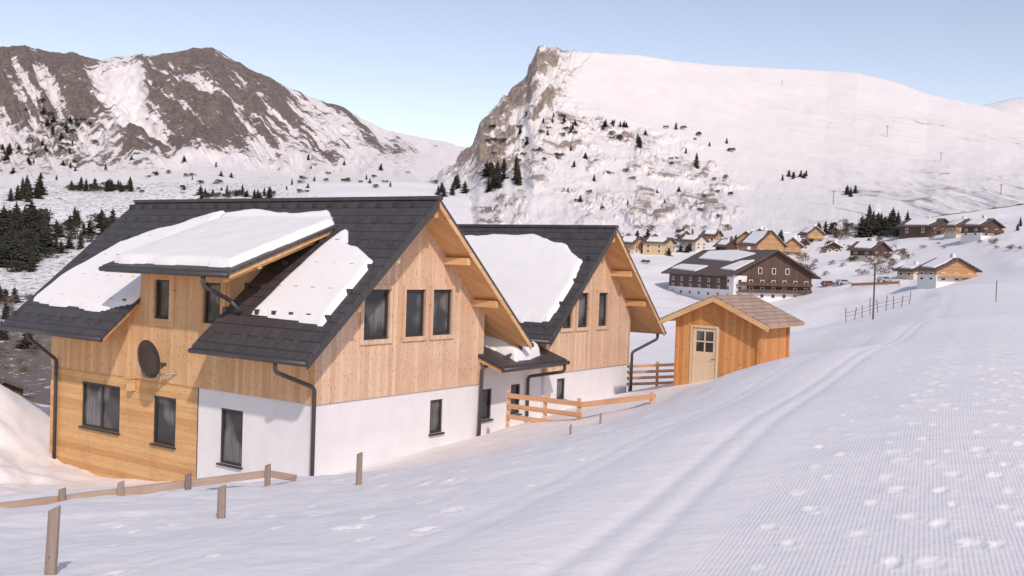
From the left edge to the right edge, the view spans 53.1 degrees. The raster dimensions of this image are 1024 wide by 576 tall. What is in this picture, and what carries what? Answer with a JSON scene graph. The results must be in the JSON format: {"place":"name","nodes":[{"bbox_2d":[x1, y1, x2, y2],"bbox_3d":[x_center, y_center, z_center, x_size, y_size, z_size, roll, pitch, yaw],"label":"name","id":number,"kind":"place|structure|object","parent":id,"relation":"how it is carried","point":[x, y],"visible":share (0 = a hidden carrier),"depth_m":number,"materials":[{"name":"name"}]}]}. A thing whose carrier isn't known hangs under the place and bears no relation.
{"place":"outdoors","nodes":[
{"label":"outdoors","id":0,"kind":"place"},
{"bbox_2d":[0,45,466,186],"bbox_3d":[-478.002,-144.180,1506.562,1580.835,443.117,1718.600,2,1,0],"label":"mountain","id":1,"kind":"structure","parent":0,"point":[203,111],"depth_m":1230.43,"materials":[{"name":"snow"}]},
{"bbox_2d":[0,182,1023,575],"bbox_3d":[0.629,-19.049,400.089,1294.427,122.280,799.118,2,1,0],"label":"ground","id":2,"kind":"structure","parent":0,"point":[888,440],"depth_m":12.12,"materials":[{"name":"snow"}]},
{"bbox_2d":[0,215,8,236],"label":"pine tree","id":3,"kind":"object","parent":2,"relation":"on","point":[1,226],"visible":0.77,"depth_m":480.76,"materials":[{"name":"green plant"}]},
{"bbox_2d":[0,242,10,267],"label":"pine tree","id":4,"kind":"object","parent":2,"relation":"on","point":[2,252],"visible":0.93,"depth_m":410.55,"materials":[{"name":"green plant"}]},
{"bbox_2d":[0,301,10,318],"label":"pine tree","id":5,"kind":"object","parent":2,"relation":"on","point":[5,309],"visible":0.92,"depth_m":269.82,"materials":[{"name":"green plant"}]},
{"bbox_2d":[0,289,10,302],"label":"pine tree","id":6,"kind":"object","parent":2,"relation":"on","point":[5,292],"visible":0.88,"depth_m":316.37,"materials":[{"name":"green plant"}]},
{"bbox_2d":[0,330,10,340],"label":"pine tree","id":7,"kind":"object","parent":2,"relation":"on","point":[4,334],"visible":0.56,"depth_m":226.45,"materials":[{"name":"green plant"}]},
{"bbox_2d":[0,205,13,221],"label":"pine tree","id":8,"kind":"object","parent":2,"relation":"on","point":[4,214],"visible":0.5,"depth_m":492.97,"materials":[{"name":"green plant"}]},
{"bbox_2d":[5,188,14,200],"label":"pine tree","id":9,"kind":"object","parent":2,"relation":"on","point":[9,196],"visible":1,"depth_m":606.45,"materials":[{"name":"green plant"}]},
{"bbox_2d":[2,236,20,266],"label":"pine tree","id":10,"kind":"object","parent":2,"relation":"on","point":[14,245],"visible":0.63,"depth_m":416.39,"materials":[{"name":"green plant"}]},
{"bbox_2d":[3,260,27,270],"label":"shrub","id":11,"kind":"object","parent":2,"relation":"on","point":[16,264],"visible":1,"depth_m":394.55,"materials":[{"name":"green plant"}]},
{"bbox_2d":[0,377,32,395],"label":"chalet","id":12,"kind":"object","parent":2,"relation":"on","point":[16,388],"visible":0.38,"depth_m":127.13,"materials":[{"name":"wood"}]},
{"bbox_2d":[5,230,27,243],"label":"shrub","id":13,"kind":"object","parent":2,"relation":"on","point":[11,232],"visible":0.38,"depth_m":457.68,"materials":[{"name":"green plant"}]},
{"bbox_2d":[10,286,23,302],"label":"pine tree","id":14,"kind":"object","parent":2,"relation":"on","point":[14,290],"visible":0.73,"depth_m":318.35,"materials":[{"name":"green plant"}]},
{"bbox_2d":[12,184,22,200],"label":"pine tree","id":15,"kind":"object","parent":2,"relation":"on","point":[18,194],"visible":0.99,"depth_m":611.80,"materials":[{"name":"green plant"}]},
{"bbox_2d":[10,202,25,223],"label":"pine tree","id":16,"kind":"object","parent":2,"relation":"on","point":[16,210],"visible":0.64,"depth_m":521.46,"materials":[{"name":"green plant"}]},
{"bbox_2d":[5,240,34,271],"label":"pine tree","id":17,"kind":"object","parent":2,"relation":"on","point":[21,252],"visible":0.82,"depth_m":401.79,"materials":[{"name":"green plant"}]},
{"bbox_2d":[11,333,32,349],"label":"pine tree","id":18,"kind":"object","parent":2,"relation":"on","point":[23,345],"visible":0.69,"depth_m":214.42,"materials":[{"name":"green plant"}]},
{"bbox_2d":[7,221,38,232],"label":"shrub","id":19,"kind":"object","parent":2,"relation":"on","point":[30,225],"visible":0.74,"depth_m":482.58,"materials":[{"name":"green plant"}]},
{"bbox_2d":[16,199,39,227],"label":"pine tree","id":20,"kind":"object","parent":2,"relation":"on","point":[34,209],"visible":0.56,"depth_m":512.12,"materials":[{"name":"green plant"}]},
{"bbox_2d":[24,183,31,202],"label":"pine tree","id":21,"kind":"object","parent":2,"relation":"on","point":[27,199],"visible":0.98,"depth_m":611.37,"materials":[{"name":"green plant"}]},
{"bbox_2d":[22,228,34,243],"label":"pine tree","id":22,"kind":"object","parent":2,"relation":"on","point":[29,235],"visible":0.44,"depth_m":456.02,"materials":[{"name":"green plant"}]},
{"bbox_2d":[26,252,37,272],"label":"pine tree","id":23,"kind":"object","parent":2,"relation":"on","point":[31,268],"visible":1,"depth_m":396.52,"materials":[{"name":"green plant"}]},
{"bbox_2d":[27,245,40,266],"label":"pine tree","id":24,"kind":"object","parent":2,"relation":"on","point":[31,250],"visible":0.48,"depth_m":408.06,"materials":[{"name":"green plant"}]},
{"bbox_2d":[32,232,43,261],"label":"pine tree","id":25,"kind":"object","parent":2,"relation":"on","point":[36,247],"visible":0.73,"depth_m":425.17,"materials":[{"name":"green plant"}]},
{"bbox_2d":[22,207,54,217],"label":"shrub","id":26,"kind":"object","parent":2,"relation":"on","point":[46,210],"visible":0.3,"depth_m":543.10,"materials":[{"name":"brown plant"}]},
{"bbox_2d":[31,176,47,194],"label":"pine tree","id":27,"kind":"object","parent":2,"relation":"on","point":[39,182],"visible":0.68,"depth_m":656.20,"materials":[{"name":"green plant"}]},
{"bbox_2d":[33,186,45,198],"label":"pine tree","id":28,"kind":"object","parent":2,"relation":"on","point":[39,192],"visible":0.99,"depth_m":633.74,"materials":[{"name":"green plant"}]},
{"bbox_2d":[32,209,51,233],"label":"pine tree","id":29,"kind":"object","parent":2,"relation":"on","point":[39,217],"visible":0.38,"depth_m":487.34,"materials":[{"name":"green plant"}]},
{"bbox_2d":[37,217,51,236],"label":"pine tree","id":30,"kind":"object","parent":2,"relation":"on","point":[43,221],"visible":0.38,"depth_m":465.40,"materials":[{"name":"green plant"}]},
{"bbox_2d":[34,213,60,238],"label":"pine tree","id":31,"kind":"object","parent":2,"relation":"on","point":[47,225],"visible":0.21,"depth_m":481.62,"materials":[{"name":"green plant"}]},
{"bbox_2d":[40,226,57,251],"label":"pine tree","id":32,"kind":"object","parent":2,"relation":"on","point":[46,238],"visible":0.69,"depth_m":450.26,"materials":[{"name":"green plant"}]},
{"bbox_2d":[40,247,58,257],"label":"shrub","id":33,"kind":"object","parent":2,"relation":"on","point":[49,250],"visible":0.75,"depth_m":434.71,"materials":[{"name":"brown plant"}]},
{"bbox_2d":[44,505,60,574],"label":"wooden post","id":34,"kind":"object","parent":2,"relation":"on","point":[52,545],"visible":1,"depth_m":7.47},
{"bbox_2d":[52,219,60,237],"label":"pine tree","id":35,"kind":"object","parent":2,"relation":"on","point":[56,226],"visible":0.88,"depth_m":489.59,"materials":[{"name":"green plant"}]},
{"bbox_2d":[55,241,70,252],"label":"pine tree","id":36,"kind":"object","parent":2,"relation":"on","point":[61,248],"visible":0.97,"depth_m":448.19,"materials":[{"name":"green plant"}]},
{"bbox_2d":[59,229,78,239],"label":"shrub","id":37,"kind":"object","parent":2,"relation":"on","point":[71,233],"visible":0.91,"depth_m":485.89,"materials":[{"name":"green plant"}]},
{"bbox_2d":[63,235,76,248],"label":"pine tree","id":38,"kind":"object","parent":2,"relation":"on","point":[69,244],"visible":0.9,"depth_m":461.11,"materials":[{"name":"green plant"}]},
{"bbox_2d":[66,224,81,230],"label":"shrub","id":39,"kind":"object","parent":2,"relation":"on","point":[75,226],"visible":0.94,"depth_m":503.81,"materials":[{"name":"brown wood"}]},
{"bbox_2d":[68,207,80,224],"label":"pine tree","id":40,"kind":"object","parent":2,"relation":"on","point":[75,216],"visible":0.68,"depth_m":525.73,"materials":[{"name":"green plant"}]},
{"bbox_2d":[76,230,85,248],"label":"pine tree","id":41,"kind":"object","parent":2,"relation":"on","point":[80,242],"visible":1,"depth_m":460.88,"materials":[{"name":"green plant"}]},
{"bbox_2d":[73,233,96,241],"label":"shrub","id":42,"kind":"object","parent":2,"relation":"on","point":[90,237],"visible":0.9,"depth_m":474.46,"materials":[{"name":"brown plant"}]},
{"bbox_2d":[79,218,98,234],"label":"pine tree","id":43,"kind":"object","parent":2,"relation":"on","point":[89,229],"visible":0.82,"depth_m":497.74,"materials":[{"name":"green plant"}]},
{"bbox_2d":[94,220,107,236],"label":"pine tree","id":44,"kind":"object","parent":2,"relation":"on","point":[102,228],"visible":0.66,"depth_m":490.76,"materials":[{"name":"green plant"}]},
{"bbox_2d":[93,210,109,228],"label":"pine tree","id":45,"kind":"object","parent":2,"relation":"on","point":[102,214],"visible":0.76,"depth_m":515.63,"materials":[{"name":"green plant"}]},
{"bbox_2d":[0,464,296,507],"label":"wooden fence","id":46,"kind":"object","parent":2,"relation":"on","point":[267,474],"visible":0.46,"depth_m":15.79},
{"bbox_2d":[217,485,225,518],"bbox_3d":[-3.259,2.640,11.475,0.100,0.880,0.095,2,1,0],"label":"wooden post","id":47,"kind":"object","parent":2,"relation":"on","point":[221,504],"visible":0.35,"depth_m":11.43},
{"bbox_2d":[0,196,533,481],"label":"chalet house","id":48,"kind":"structure","parent":2,"relation":"on","point":[314,336],"depth_m":31.28,"materials":[{"name":"wood"}]},
{"bbox_2d":[78,381,119,434],"bbox_3d":[-13.619,3.951,33.917,2.240,1.570,0.210,3,2,35],"label":"window","id":49,"kind":"structure","parent":48,"relation":"in","point":[101,402],"depth_m":33.95,"materials":[{"name":"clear glass"}]},
{"bbox_2d":[137,340,176,378],"bbox_3d":[-10.868,2.184,31.351,1.200,1.185,0.841,1,2,-25],"label":"satellite dish","id":50,"kind":"object","parent":48,"relation":"attached to","point":[150,364],"visible":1,"depth_m":31.36,"materials":[{"name":"grey paint"}]},
{"bbox_2d":[149,274,175,326],"bbox_3d":[-10.871,0.353,31.961,1.200,1.660,0.185,3,2,35],"label":"window","id":51,"kind":"structure","parent":48,"relation":"in","point":[162,299],"depth_m":32.03,"materials":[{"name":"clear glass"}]},
{"bbox_2d":[149,395,175,449],"bbox_3d":[-10.838,4.177,31.958,1.220,1.560,0.210,3,2,35],"label":"window","id":52,"kind":"structure","parent":48,"relation":"in","point":[164,407],"depth_m":32.05,"materials":[{"name":"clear glass"}]},
{"bbox_2d":[197,277,226,329],"bbox_3d":[-8.904,0.452,30.575,1.240,1.660,0.185,3,2,35],"label":"window","id":53,"kind":"structure","parent":48,"relation":"in","point":[213,306],"depth_m":30.70,"materials":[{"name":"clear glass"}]},
{"bbox_2d":[216,408,242,469],"bbox_3d":[-8.265,4.422,30.177,1.090,1.690,0.210,3,2,35],"label":"window","id":54,"kind":"structure","parent":48,"relation":"in","point":[231,420],"depth_m":30.26,"materials":[{"name":"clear glass"}]},
{"bbox_2d":[359,285,393,344],"bbox_3d":[-4.005,0.774,29.985,0.185,1.730,1.360,3,2,35],"label":"window","id":55,"kind":"structure","parent":48,"relation":"in","point":[374,320],"depth_m":30.11,"materials":[{"name":"clear glass"}]},
{"bbox_2d":[401,285,428,341],"bbox_3d":[-3.010,0.767,31.394,0.185,1.700,1.170,3,2,35],"label":"window","id":56,"kind":"structure","parent":48,"relation":"in","point":[413,302],"depth_m":31.47,"materials":[{"name":"clear glass"}]},
{"bbox_2d":[428,399,444,435],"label":"window","id":57,"kind":"structure","parent":48,"relation":"in","point":[435,405],"depth_m":32.62,"materials":[{"name":"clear glass"}]},
{"bbox_2d":[428,285,455,339],"bbox_3d":[-2.255,0.765,32.466,0.185,1.700,1.210,3,2,35],"label":"window","id":58,"kind":"structure","parent":48,"relation":"in","point":[440,317],"depth_m":32.55,"materials":[{"name":"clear glass"}]},
{"bbox_2d":[356,452,362,484],"bbox_3d":[-2.406,3.082,16.085,0.100,1.020,0.100,2,1,0],"label":"wooden post","id":59,"kind":"object","parent":2,"relation":"on","point":[359,469],"visible":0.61,"depth_m":16.04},
{"bbox_2d":[457,224,665,434],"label":"chalet house","id":60,"kind":"structure","parent":2,"relation":"on","point":[579,301],"depth_m":39.71,"materials":[{"name":"wood"}]},
{"bbox_2d":[481,389,493,421],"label":"window","id":61,"kind":"structure","parent":60,"relation":"in","point":[486,401],"depth_m":35.27,"materials":[{"name":"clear glass"}]},
{"bbox_2d":[510,384,521,414],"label":"window","id":62,"kind":"structure","parent":60,"relation":"in","point":[514,388],"depth_m":36.66,"materials":[{"name":"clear glass"}]},
{"bbox_2d":[556,378,566,399],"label":"window","id":63,"kind":"structure","parent":60,"relation":"in","point":[560,382],"depth_m":38.93,"materials":[{"name":"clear glass"}]},
{"bbox_2d":[560,309,574,331],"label":"window","id":64,"kind":"structure","parent":60,"relation":"in","point":[566,327],"depth_m":39.07,"materials":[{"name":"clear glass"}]},
{"bbox_2d":[575,289,590,330],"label":"window","id":65,"kind":"structure","parent":60,"relation":"in","point":[581,310],"depth_m":39.92,"materials":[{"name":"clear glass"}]},
{"bbox_2d":[595,289,609,329],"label":"window","id":66,"kind":"structure","parent":60,"relation":"in","point":[602,311],"depth_m":41.12,"materials":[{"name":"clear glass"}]},
{"bbox_2d":[506,389,655,427],"bbox_3d":[2.528,4.158,32.672,5.119,1.535,2.323,2,1,-12],"label":"wooden fence","id":67,"kind":"object","parent":2,"relation":"on","point":[579,404],"visible":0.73,"depth_m":32.41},
{"bbox_2d":[622,234,642,253],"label":"chalet","id":68,"kind":"object","parent":2,"relation":"on","point":[633,244],"visible":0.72,"depth_m":394.27,"materials":[{"name":"tile"}]},
{"bbox_2d":[627,361,673,391],"bbox_3d":[6.096,3.989,42.912,2.654,2.085,0.159,3,2,25],"label":"wooden fence","id":69,"kind":"object","parent":2,"relation":"on","point":[657,365],"visible":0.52,"depth_m":42.92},
{"bbox_2d":[640,235,676,254],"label":"chalet","id":70,"kind":"object","parent":2,"relation":"on","point":[659,245],"visible":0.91,"depth_m":390.84,"materials":[{"name":"paint"}]},
{"bbox_2d":[676,232,709,251],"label":"chalet","id":71,"kind":"object","parent":2,"relation":"on","point":[697,242],"visible":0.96,"depth_m":397.65,"materials":[{"name":"paint"}]},
{"bbox_2d":[700,228,723,242],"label":"chalet","id":72,"kind":"object","parent":2,"relation":"on","point":[712,235],"visible":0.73,"depth_m":407.98,"materials":[{"name":"tile"}]},
{"bbox_2d":[712,237,736,249],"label":"chalet","id":73,"kind":"object","parent":2,"relation":"on","point":[727,244],"visible":0.48,"depth_m":379.55,"materials":[{"name":"wood"}]},
{"bbox_2d":[660,294,804,385],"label":"garden shed","id":74,"kind":"structure","parent":2,"relation":"on","point":[722,335],"depth_m":37.38,"materials":[{"name":"brown wood"}]},
{"bbox_2d":[691,327,716,382],"bbox_3d":[7.044,2.684,37.619,0.950,2.420,0.132,3,2,37],"label":"door","id":75,"kind":"structure","parent":74,"relation":"in","point":[704,339],"depth_m":37.64,"materials":[{"name":"beige wood"}]},
{"bbox_2d":[661,246,820,301],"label":"chalet","id":76,"kind":"object","parent":2,"relation":"on","point":[769,275],"visible":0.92,"depth_m":274.54,"materials":[{"name":"wood"}]},
{"bbox_2d":[734,229,754,249],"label":"chalet","id":77,"kind":"object","parent":2,"relation":"on","point":[737,240],"visible":0.2,"depth_m":379.58,"materials":[{"name":"wood"}]},
{"bbox_2d":[736,228,787,253],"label":"chalet","id":78,"kind":"object","parent":2,"relation":"on","point":[765,239],"visible":0.27,"depth_m":349.10,"materials":[{"name":"wood"}]},
{"bbox_2d":[784,235,803,256],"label":"chalet","id":79,"kind":"object","parent":2,"relation":"on","point":[794,245],"visible":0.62,"depth_m":352.43,"materials":[{"name":"wood"}]},
{"bbox_2d":[797,236,809,249],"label":"chalet","id":80,"kind":"object","parent":2,"relation":"on","point":[804,242],"visible":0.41,"depth_m":361.15,"materials":[{"name":"tile"}]},
{"bbox_2d":[797,224,826,242],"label":"chalet","id":81,"kind":"object","parent":2,"relation":"on","point":[815,233],"visible":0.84,"depth_m":378.01,"materials":[{"name":"wood"}]},
{"bbox_2d":[820,281,835,285],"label":"parked car","id":82,"kind":"object","parent":2,"relation":"on","point":[823,283],"visible":0.97,"depth_m":282.90,"materials":[{"name":"red paint"}]},
{"bbox_2d":[823,239,842,252],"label":"chalet","id":83,"kind":"object","parent":2,"relation":"on","point":[834,246],"visible":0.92,"depth_m":347.48,"materials":[{"name":"tile"}]},
{"bbox_2d":[831,230,854,237],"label":"shrub","id":84,"kind":"object","parent":2,"relation":"on","point":[845,233],"visible":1,"depth_m":378.77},
{"bbox_2d":[835,279,850,284],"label":"parked car","id":85,"kind":"object","parent":2,"relation":"on","point":[840,281],"visible":1,"depth_m":279.17,"materials":[{"name":"silver metal"}]},
{"bbox_2d":[850,215,875,237],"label":"pine tree","id":86,"kind":"object","parent":2,"relation":"on","point":[861,228],"visible":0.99,"depth_m":381.55,"materials":[{"name":"green plant"}]},
{"bbox_2d":[864,215,873,236],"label":"pine tree","id":87,"kind":"object","parent":2,"relation":"on","point":[867,219],"visible":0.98,"depth_m":382.24,"materials":[{"name":"green plant"}]},
{"bbox_2d":[846,238,893,262],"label":"chalet","id":88,"kind":"object","parent":2,"relation":"on","point":[864,250],"visible":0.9,"depth_m":310.17,"materials":[{"name":"wood"}]},
{"bbox_2d":[868,217,876,234],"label":"pine tree","id":89,"kind":"object","parent":2,"relation":"on","point":[873,223],"visible":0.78,"depth_m":385.65,"materials":[{"name":"green plant"}]},
{"bbox_2d":[872,263,875,319],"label":"utility pole","id":90,"kind":"object","parent":2,"relation":"on","point":[874,290],"visible":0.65,"depth_m":107.19,"materials":[{"name":"brown wood"}]},
{"bbox_2d":[851,280,899,287],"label":"safety barrier","id":91,"kind":"object","parent":2,"relation":"on","point":[876,283],"visible":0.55,"depth_m":260.79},
{"bbox_2d":[845,293,910,319],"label":"piste fence","id":92,"kind":"object","parent":2,"relation":"on","point":[877,306],"visible":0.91,"depth_m":116.18,"materials":[{"name":"brown wood"}]},
{"bbox_2d":[874,217,893,235],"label":"pine tree","id":93,"kind":"object","parent":2,"relation":"on","point":[885,227],"visible":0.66,"depth_m":381.30,"materials":[{"name":"green plant"}]},
{"bbox_2d":[876,277,892,281],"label":"parked car","id":94,"kind":"object","parent":2,"relation":"on","point":[882,279],"visible":0.83,"depth_m":263.89,"materials":[{"name":"silver metal"}]},
{"bbox_2d":[875,230,894,237],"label":"shrub","id":95,"kind":"object","parent":2,"relation":"on","point":[886,233],"visible":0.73,"depth_m":374.37,"materials":[{"name":"plant"}]},
{"bbox_2d":[887,213,896,229],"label":"pine tree","id":96,"kind":"object","parent":2,"relation":"on","point":[891,220],"visible":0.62,"depth_m":390.84,"materials":[{"name":"green plant"}]},
{"bbox_2d":[892,262,918,279],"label":"chalet","id":97,"kind":"object","parent":2,"relation":"on","point":[906,272],"visible":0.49,"depth_m":264.10,"materials":[{"name":"tile"}]},
{"bbox_2d":[895,216,948,238],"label":"chalet","id":98,"kind":"object","parent":2,"relation":"on","point":[929,226],"visible":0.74,"depth_m":352.49,"materials":[{"name":"wood"}]},
{"bbox_2d":[912,254,982,288],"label":"chalet","id":99,"kind":"object","parent":2,"relation":"on","point":[937,272],"visible":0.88,"depth_m":233.46,"materials":[{"name":"wood"}]},
{"bbox_2d":[940,216,968,238],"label":"chalet","id":100,"kind":"object","parent":2,"relation":"on","point":[951,230],"visible":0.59,"depth_m":324.08,"materials":[{"name":"tile"}]},
{"bbox_2d":[957,215,1005,243],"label":"chalet","id":101,"kind":"object","parent":2,"relation":"on","point":[978,229],"visible":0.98,"depth_m":296.98,"materials":[{"name":"wood"}]},
{"bbox_2d":[0,0,1023,233],"label":"sky","id":102,"kind":"structure","parent":0,"point":[428,69],"materials":[{"name":"blue"}]},
{"bbox_2d":[425,45,1023,240],"bbox_3d":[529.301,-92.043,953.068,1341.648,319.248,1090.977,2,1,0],"label":"mountain","id":103,"kind":"structure","parent":0,"point":[827,130],"depth_m":780.17,"materials":[{"name":"snow"}]},
{"bbox_2d":[460,180,469,192],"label":"pine tree","id":104,"kind":"object","parent":103,"relation":"on","point":[464,187],"visible":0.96,"depth_m":669.24,"materials":[{"name":"green plant"}]},
{"bbox_2d":[476,162,489,176],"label":"pine tree","id":105,"kind":"object","parent":103,"relation":"on","point":[486,171],"visible":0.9,"depth_m":659.68,"materials":[{"name":"green plant"}]},
{"bbox_2d":[488,173,503,188],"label":"pine tree","id":106,"kind":"object","parent":103,"relation":"on","point":[495,182],"visible":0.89,"depth_m":620.87,"materials":[{"name":"green plant"}]},
{"bbox_2d":[490,164,504,181],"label":"pine tree","id":107,"kind":"object","parent":103,"relation":"on","point":[497,171],"visible":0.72,"depth_m":632.24,"materials":[{"name":"green plant"}]},
{"bbox_2d":[674,229,691,239],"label":"chalet","id":108,"kind":"object","parent":103,"relation":"on","point":[682,233],"visible":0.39,"depth_m":420.92,"materials":[{"name":"tile"}]},
{"bbox_2d":[693,153,699,168],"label":"pine tree","id":109,"kind":"object","parent":103,"relation":"on","point":[696,162],"visible":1,"depth_m":708.14,"materials":[{"name":"green plant"}]},
{"bbox_2d":[828,98,1023,226],"bbox_3d":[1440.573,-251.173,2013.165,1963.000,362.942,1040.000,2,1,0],"label":"mountain","id":110,"kind":"structure","parent":0,"point":[1015,106],"depth_m":2220.26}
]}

